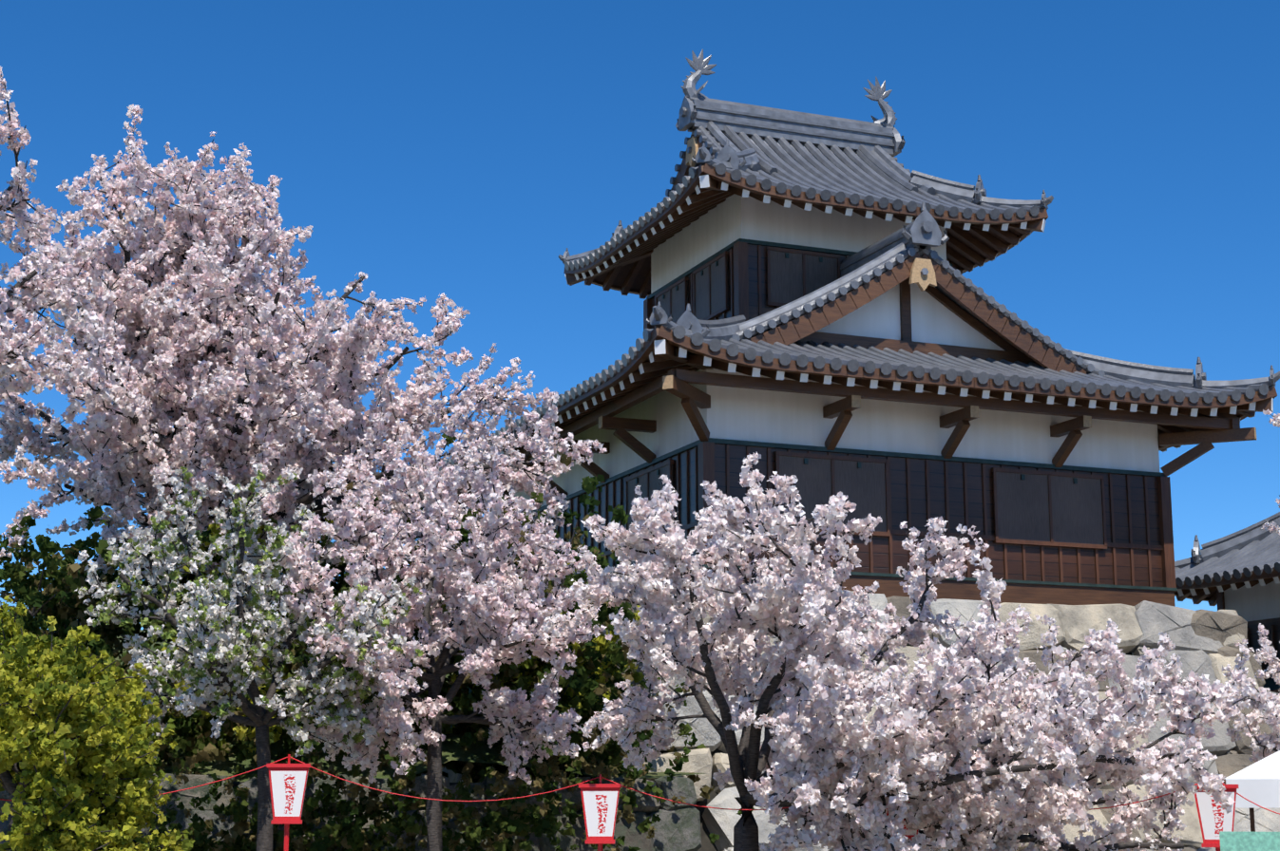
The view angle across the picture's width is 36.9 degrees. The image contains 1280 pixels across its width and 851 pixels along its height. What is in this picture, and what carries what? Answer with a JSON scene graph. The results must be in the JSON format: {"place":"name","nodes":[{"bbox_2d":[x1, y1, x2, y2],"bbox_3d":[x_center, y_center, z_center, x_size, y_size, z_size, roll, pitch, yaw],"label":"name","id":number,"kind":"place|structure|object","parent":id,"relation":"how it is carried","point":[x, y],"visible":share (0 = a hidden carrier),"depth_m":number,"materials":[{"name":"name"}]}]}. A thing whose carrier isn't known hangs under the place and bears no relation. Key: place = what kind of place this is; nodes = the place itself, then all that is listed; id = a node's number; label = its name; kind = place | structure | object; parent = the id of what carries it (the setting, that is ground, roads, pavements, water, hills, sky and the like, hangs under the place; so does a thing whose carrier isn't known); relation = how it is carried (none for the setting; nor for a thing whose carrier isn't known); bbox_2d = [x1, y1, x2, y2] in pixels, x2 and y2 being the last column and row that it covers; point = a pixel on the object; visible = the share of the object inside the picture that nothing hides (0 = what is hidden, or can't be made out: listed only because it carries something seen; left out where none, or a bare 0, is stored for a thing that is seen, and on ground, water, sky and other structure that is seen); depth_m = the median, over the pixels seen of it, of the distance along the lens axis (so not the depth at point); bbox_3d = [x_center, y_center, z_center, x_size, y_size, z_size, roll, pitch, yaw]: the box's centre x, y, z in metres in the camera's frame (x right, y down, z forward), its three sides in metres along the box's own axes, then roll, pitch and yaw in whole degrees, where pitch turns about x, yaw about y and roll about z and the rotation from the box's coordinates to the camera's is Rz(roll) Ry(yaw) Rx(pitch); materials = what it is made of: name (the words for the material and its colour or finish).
{"place":"outdoors","nodes":[
{"label":"outdoors","id":0,"kind":"place"},
{"bbox_2d":[39,629,705,782],"bbox_3d":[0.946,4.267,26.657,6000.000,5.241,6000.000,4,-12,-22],"label":"terrain","id":1,"kind":"structure","parent":0,"point":[451,750],"depth_m":22.66,"materials":[{"name":"green plant"}]},
{"bbox_2d":[0,595,194,850],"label":"spring maple wood","id":2,"kind":"object","parent":1,"relation":"on","point":[72,750],"visible":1,"depth_m":14.51,"materials":[{"name":"green plant"}]},
{"bbox_2d":[75,462,423,850],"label":"white blossom tree","id":3,"kind":"object","parent":1,"relation":"on","point":[211,678],"visible":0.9,"depth_m":18.68,"materials":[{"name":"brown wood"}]},
{"bbox_2d":[0,104,607,687],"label":"cherry tree","id":4,"kind":"object","parent":1,"relation":"on","point":[215,380],"visible":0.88,"depth_m":23.23,"materials":[{"name":"pink plant"}]},
{"bbox_2d":[0,433,754,850],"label":"shrub wood","id":5,"kind":"object","parent":1,"relation":"on","point":[593,680],"visible":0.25,"depth_m":21.81,"materials":[{"name":"green plant"}]},
{"bbox_2d":[261,429,612,850],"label":"cherry wood","id":6,"kind":"object","parent":1,"relation":"on","point":[494,607],"visible":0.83,"depth_m":19.48,"materials":[{"name":"pink plant"}]},
{"bbox_2d":[0,583,1279,850],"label":"stone wall","id":7,"kind":"structure","parent":1,"relation":"on","point":[1203,640],"depth_m":26.50,"materials":[{"name":"grey stone"}]},
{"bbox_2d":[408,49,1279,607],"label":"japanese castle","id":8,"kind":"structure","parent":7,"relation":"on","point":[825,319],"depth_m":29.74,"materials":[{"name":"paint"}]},
{"bbox_2d":[0,66,1279,763],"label":"cherry blossom branches","id":9,"kind":"object","parent":1,"relation":"on","point":[28,287],"visible":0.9,"depth_m":18.61,"materials":[{"name":"pink plant"}]},
{"bbox_2d":[0,754,1279,850],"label":"paper lanterns","id":10,"kind":"object","parent":1,"relation":"on","point":[288,782],"visible":0.71,"depth_m":15.92,"materials":[{"name":"paper"}]},
{"bbox_2d":[543,452,1259,850],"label":"cherry wood","id":11,"kind":"object","parent":1,"relation":"on","point":[836,773],"visible":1,"depth_m":15.46,"materials":[{"name":"pink plant"}]},
{"bbox_2d":[1174,512,1279,693],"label":"building","id":12,"kind":"structure","parent":1,"relation":"on","point":[1238,572],"depth_m":34.56,"materials":[{"name":"tile"}]},
{"bbox_2d":[1219,750,1279,850],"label":"event tent","id":13,"kind":"object","parent":1,"relation":"on","point":[1258,783],"visible":0.81,"depth_m":19.02,"materials":[{"name":"fabric"}]},
{"bbox_2d":[0,0,1279,630],"label":"sky","id":14,"kind":"structure","parent":0,"point":[458,149],"materials":[{"name":"blue"}]}
]}

